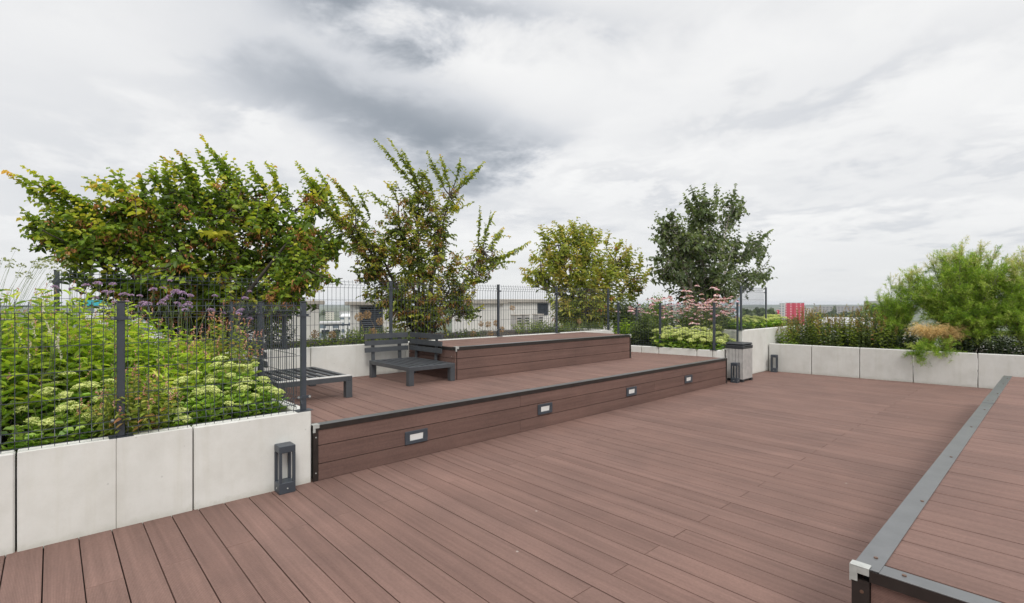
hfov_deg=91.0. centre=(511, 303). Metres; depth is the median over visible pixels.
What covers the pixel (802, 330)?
sage plant
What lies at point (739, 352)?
litter bin
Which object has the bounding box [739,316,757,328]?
stonecrop
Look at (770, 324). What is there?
stonecrop
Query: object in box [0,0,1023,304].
sky
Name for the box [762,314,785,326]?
stonecrop
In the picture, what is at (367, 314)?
dried allium
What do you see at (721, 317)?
leafy perennial
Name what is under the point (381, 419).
deck platform
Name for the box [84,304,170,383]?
knotweed plant
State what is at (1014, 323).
tamarisk
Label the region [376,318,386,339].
dried allium
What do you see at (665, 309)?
coneflower
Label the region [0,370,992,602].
deck floor
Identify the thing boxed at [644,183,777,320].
birch tree
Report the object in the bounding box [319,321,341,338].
apartment building
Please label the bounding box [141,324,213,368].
knotweed plant
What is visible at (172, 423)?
stonecrop
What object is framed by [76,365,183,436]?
knotweed plant
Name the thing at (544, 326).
shrub
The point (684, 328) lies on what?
stonecrop
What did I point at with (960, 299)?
tamarisk
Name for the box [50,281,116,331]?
verbena
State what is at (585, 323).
shrub
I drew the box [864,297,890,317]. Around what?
office building
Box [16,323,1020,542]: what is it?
roof surface
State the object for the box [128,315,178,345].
apartment building
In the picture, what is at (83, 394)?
stonecrop
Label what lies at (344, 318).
warehouse
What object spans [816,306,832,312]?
apartment building
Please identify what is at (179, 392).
stonecrop
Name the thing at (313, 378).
lounge seat
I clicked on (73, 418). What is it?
stonecrop
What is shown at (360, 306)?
roof vent block
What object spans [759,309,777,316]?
distant tree
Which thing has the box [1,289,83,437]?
knotweed plant
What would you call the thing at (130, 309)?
knotweed plant
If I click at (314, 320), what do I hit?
roof vent block
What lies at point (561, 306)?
hills
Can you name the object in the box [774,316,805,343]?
sage plant
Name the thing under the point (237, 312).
verbena
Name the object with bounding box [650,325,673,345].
stonecrop
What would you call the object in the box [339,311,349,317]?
distant building
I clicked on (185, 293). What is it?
verbena
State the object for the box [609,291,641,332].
leafy perennial
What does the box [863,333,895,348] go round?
leafy perennial
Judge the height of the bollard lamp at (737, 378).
0.375 m
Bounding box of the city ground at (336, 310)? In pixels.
[1,307,1021,346]
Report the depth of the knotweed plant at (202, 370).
4.36 m
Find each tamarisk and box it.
[854,266,925,346]
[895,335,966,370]
[899,235,1021,354]
[987,246,1023,354]
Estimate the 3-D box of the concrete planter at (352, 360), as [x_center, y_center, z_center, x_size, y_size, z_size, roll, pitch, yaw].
[-3.345,1.042,7.445,13.120,0.915,2.100,0,0,-42]
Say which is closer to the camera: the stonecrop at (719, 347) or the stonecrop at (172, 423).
the stonecrop at (172, 423)
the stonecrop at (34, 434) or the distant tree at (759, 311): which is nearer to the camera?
the stonecrop at (34, 434)
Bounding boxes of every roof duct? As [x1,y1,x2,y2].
[510,314,521,329]
[523,314,529,329]
[532,314,543,328]
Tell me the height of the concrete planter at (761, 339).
0.945 m
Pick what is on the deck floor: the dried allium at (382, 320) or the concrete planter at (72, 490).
the concrete planter at (72, 490)
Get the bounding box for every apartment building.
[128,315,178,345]
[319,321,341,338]
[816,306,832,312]
[834,306,864,313]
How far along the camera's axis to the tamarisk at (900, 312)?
10.31 m
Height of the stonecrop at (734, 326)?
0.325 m
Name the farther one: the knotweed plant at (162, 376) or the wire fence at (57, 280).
the wire fence at (57, 280)
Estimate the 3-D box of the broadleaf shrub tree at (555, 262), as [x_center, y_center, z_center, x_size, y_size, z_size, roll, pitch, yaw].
[2.084,-0.549,12.646,5.255,3.033,1.501,0,0,-42]
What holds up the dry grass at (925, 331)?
on the concrete planter at (892, 364)
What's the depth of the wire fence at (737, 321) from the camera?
10.14 m
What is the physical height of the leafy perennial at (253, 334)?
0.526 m
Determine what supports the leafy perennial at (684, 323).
on the concrete planter at (684, 351)
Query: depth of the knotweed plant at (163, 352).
4.29 m
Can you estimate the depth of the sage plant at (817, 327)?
11.03 m
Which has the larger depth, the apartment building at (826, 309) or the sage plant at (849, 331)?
the apartment building at (826, 309)
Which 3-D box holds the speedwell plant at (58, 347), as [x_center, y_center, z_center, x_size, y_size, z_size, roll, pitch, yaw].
[-3.387,0.483,3.606,0.262,1.015,0.215,0,0,-42]
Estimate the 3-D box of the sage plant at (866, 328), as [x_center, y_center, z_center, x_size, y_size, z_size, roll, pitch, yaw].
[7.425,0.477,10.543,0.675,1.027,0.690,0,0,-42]
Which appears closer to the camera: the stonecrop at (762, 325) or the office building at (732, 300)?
the stonecrop at (762, 325)
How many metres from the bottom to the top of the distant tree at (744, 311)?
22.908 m
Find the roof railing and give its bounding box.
[324,324,349,339]
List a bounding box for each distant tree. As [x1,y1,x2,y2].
[742,308,757,322]
[751,308,764,316]
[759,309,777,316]
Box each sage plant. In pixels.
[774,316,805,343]
[788,307,820,344]
[802,304,836,345]
[818,314,844,346]
[830,306,868,347]
[846,302,885,347]
[859,312,898,348]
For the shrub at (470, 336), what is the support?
on the concrete planter at (352, 360)
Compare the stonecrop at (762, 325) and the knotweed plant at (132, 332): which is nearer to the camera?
the knotweed plant at (132, 332)
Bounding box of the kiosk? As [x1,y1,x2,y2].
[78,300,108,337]
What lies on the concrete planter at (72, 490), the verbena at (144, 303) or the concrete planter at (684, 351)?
the verbena at (144, 303)
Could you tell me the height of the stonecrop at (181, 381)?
0.446 m
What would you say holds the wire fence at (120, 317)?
on the concrete planter at (72, 490)
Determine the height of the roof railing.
0.549 m
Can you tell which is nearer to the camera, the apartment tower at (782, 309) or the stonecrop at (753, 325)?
the stonecrop at (753, 325)
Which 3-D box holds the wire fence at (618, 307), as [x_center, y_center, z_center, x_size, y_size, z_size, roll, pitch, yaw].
[3.106,0.441,10.324,2.160,0.916,0.118,0,0,40]
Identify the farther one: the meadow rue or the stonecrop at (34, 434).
the meadow rue
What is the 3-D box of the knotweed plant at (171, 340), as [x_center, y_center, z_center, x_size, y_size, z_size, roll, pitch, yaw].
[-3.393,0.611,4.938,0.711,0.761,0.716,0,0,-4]
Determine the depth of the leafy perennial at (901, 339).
10.08 m
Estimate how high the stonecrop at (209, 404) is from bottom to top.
0.349 m
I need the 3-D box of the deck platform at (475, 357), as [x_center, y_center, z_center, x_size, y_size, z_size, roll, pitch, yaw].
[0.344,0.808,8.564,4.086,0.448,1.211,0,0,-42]
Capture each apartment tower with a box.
[779,303,784,319]
[785,303,803,324]
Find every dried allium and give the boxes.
[311,330,327,340]
[328,331,337,339]
[355,312,364,333]
[362,312,374,327]
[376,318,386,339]
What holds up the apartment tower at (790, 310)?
on the city ground at (336, 310)
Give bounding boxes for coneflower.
[616,298,648,325]
[645,295,693,337]
[668,289,708,328]
[688,284,725,331]
[696,287,739,335]
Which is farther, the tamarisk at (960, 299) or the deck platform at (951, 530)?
the tamarisk at (960, 299)
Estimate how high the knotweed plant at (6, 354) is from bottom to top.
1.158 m
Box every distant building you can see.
[325,311,333,319]
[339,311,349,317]
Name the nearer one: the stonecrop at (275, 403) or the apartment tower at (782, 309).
the stonecrop at (275, 403)
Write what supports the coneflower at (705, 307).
on the concrete planter at (684, 351)
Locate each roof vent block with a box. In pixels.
[248,300,324,341]
[345,301,396,335]
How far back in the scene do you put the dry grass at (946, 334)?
9.34 m
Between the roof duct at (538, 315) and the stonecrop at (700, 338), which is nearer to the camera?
the stonecrop at (700, 338)
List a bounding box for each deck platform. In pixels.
[285,352,726,481]
[409,332,630,379]
[849,376,1023,602]
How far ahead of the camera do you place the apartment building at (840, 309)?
850.44 m
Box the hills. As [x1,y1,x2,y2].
[1,305,996,307]
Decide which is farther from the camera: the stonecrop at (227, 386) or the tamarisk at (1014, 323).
the tamarisk at (1014, 323)
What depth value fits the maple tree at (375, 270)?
8.77 m
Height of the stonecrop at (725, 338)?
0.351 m
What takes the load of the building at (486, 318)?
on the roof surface
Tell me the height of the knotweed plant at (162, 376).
0.524 m
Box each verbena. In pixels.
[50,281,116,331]
[107,287,179,347]
[157,279,251,349]
[183,296,253,358]
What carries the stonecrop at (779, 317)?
on the concrete planter at (761, 339)
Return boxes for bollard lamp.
[274,441,295,494]
[731,362,739,382]
[771,354,777,371]
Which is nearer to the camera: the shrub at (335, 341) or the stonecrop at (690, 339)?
the shrub at (335, 341)
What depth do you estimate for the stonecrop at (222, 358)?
4.46 m
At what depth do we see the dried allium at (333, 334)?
7.31 m
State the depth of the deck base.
2.84 m
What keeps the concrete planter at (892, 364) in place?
on the deck floor
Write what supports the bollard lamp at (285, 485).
on the deck floor
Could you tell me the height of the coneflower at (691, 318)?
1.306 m
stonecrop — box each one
[1,417,70,457]
[10,386,75,443]
[29,400,102,442]
[32,371,94,413]
[48,379,115,435]
[151,387,191,421]
[157,407,201,427]
[169,370,217,413]
[183,385,235,423]
[200,362,256,415]
[203,356,251,393]
[216,383,267,419]
[236,361,275,401]
[248,386,288,415]
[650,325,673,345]
[652,330,677,346]
[665,329,692,347]
[669,325,690,340]
[675,332,699,348]
[684,326,708,339]
[692,331,717,349]
[698,336,725,350]
[710,324,724,336]
[716,334,735,348]
[720,317,746,329]
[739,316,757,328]
[743,315,768,328]
[752,314,776,327]
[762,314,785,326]
[767,314,786,326]
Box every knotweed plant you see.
[0,288,45,427]
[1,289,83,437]
[1,320,62,447]
[1,340,13,367]
[1,388,16,435]
[4,283,85,370]
[18,280,125,379]
[27,316,144,401]
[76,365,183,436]
[80,296,154,345]
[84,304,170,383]
[87,364,192,408]
[106,333,188,385]
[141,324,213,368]
[149,326,197,361]
[153,342,238,391]
[167,338,235,383]
[183,341,234,359]
[185,300,264,378]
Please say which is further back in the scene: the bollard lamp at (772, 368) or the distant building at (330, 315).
the distant building at (330, 315)
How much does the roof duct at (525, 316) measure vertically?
0.760 m
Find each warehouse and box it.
[340,314,349,337]
[813,317,912,341]
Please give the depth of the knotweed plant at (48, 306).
4.38 m
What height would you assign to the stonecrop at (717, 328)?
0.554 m
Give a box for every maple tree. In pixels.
[1,134,349,345]
[318,138,530,339]
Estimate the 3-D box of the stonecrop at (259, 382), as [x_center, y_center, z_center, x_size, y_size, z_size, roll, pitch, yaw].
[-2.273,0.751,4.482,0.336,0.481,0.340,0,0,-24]
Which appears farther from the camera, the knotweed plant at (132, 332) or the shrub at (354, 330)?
the shrub at (354, 330)
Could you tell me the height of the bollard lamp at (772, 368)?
0.375 m
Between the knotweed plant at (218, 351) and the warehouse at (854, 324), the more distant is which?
the warehouse at (854, 324)
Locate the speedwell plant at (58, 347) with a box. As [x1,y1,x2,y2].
[15,300,62,425]
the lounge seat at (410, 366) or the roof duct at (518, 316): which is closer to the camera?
the lounge seat at (410, 366)
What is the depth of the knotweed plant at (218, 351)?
5.37 m
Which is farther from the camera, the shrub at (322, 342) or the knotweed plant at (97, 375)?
the shrub at (322, 342)
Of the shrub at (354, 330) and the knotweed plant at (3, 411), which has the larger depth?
the shrub at (354, 330)
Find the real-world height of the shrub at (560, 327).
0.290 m
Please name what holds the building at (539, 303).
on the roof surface
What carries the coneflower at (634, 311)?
on the concrete planter at (684, 351)
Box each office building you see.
[723,296,739,318]
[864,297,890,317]
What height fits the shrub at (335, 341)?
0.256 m
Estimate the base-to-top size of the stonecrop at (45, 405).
0.412 m
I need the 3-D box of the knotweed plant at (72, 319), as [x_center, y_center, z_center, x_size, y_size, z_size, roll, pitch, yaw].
[-3.633,0.400,4.180,0.716,1.182,0.742,0,0,3]
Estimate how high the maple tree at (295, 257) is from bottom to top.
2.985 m
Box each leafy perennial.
[195,315,295,351]
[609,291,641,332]
[611,318,640,344]
[629,311,658,345]
[640,292,672,328]
[671,306,704,327]
[694,305,742,329]
[840,335,867,347]
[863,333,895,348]
[885,328,922,349]
[935,332,987,352]
[974,330,1023,354]
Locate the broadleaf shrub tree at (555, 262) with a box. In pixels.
[519,216,653,328]
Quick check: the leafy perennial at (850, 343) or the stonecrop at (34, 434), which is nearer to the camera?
the stonecrop at (34, 434)
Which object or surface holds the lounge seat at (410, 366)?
on the deck platform at (381, 419)
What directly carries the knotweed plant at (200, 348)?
on the concrete planter at (72, 490)
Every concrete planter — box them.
[0,399,310,557]
[154,327,611,379]
[631,345,725,357]
[667,326,807,373]
[769,342,1023,388]
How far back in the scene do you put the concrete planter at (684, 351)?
10.04 m
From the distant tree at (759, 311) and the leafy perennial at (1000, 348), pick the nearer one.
the leafy perennial at (1000, 348)
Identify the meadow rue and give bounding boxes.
[0,247,72,323]
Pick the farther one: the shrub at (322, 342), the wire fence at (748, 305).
the wire fence at (748, 305)
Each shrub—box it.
[287,337,352,347]
[309,328,366,344]
[339,325,387,343]
[366,326,407,339]
[380,329,416,339]
[443,328,487,337]
[511,318,553,333]
[527,320,566,332]
[547,320,584,331]
[564,319,592,330]
[585,319,614,329]
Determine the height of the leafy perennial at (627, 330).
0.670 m
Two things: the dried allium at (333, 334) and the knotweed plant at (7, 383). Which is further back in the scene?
the dried allium at (333, 334)
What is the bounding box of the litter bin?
[725,341,752,381]
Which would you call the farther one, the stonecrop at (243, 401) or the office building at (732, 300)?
the office building at (732, 300)
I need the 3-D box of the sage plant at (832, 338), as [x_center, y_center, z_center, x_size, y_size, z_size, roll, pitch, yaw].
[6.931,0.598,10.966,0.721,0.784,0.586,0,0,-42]
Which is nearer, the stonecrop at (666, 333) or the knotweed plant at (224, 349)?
the knotweed plant at (224, 349)
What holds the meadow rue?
on the concrete planter at (72, 490)
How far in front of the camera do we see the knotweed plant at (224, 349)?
4.76 m
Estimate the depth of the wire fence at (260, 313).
4.78 m
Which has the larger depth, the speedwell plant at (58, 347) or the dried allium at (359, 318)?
the dried allium at (359, 318)
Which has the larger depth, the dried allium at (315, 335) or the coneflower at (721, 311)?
the coneflower at (721, 311)
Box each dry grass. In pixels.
[903,320,955,346]
[926,325,971,349]
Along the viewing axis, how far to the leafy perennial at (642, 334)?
11.05 m
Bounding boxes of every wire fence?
[0,301,312,453]
[49,270,610,349]
[225,302,296,408]
[616,302,716,349]
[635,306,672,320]
[715,302,738,349]
[738,286,766,329]
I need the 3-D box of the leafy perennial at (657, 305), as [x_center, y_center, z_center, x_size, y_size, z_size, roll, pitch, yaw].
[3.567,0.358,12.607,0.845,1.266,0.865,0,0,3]
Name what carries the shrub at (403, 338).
on the concrete planter at (352, 360)
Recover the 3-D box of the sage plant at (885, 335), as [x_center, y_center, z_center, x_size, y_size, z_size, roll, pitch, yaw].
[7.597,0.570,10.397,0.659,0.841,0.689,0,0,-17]
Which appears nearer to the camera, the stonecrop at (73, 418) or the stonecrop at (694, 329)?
the stonecrop at (73, 418)
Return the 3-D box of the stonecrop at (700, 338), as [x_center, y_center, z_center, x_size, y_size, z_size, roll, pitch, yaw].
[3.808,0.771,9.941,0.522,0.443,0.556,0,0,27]
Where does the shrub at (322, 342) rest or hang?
on the concrete planter at (352, 360)
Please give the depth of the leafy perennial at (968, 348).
9.37 m
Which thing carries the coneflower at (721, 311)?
on the concrete planter at (684, 351)
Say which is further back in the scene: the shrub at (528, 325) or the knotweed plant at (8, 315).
the shrub at (528, 325)
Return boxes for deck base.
[0,533,168,602]
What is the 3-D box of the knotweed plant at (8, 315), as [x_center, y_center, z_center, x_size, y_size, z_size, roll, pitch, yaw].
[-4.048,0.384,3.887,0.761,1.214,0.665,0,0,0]
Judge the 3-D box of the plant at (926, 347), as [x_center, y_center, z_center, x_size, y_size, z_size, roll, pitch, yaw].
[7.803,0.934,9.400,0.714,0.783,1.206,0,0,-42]
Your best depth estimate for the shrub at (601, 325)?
11.92 m
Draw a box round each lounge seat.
[248,340,351,397]
[364,332,454,385]
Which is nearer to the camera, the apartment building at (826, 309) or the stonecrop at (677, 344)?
the stonecrop at (677, 344)
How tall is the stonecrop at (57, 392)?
0.495 m
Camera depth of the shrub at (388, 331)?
8.09 m

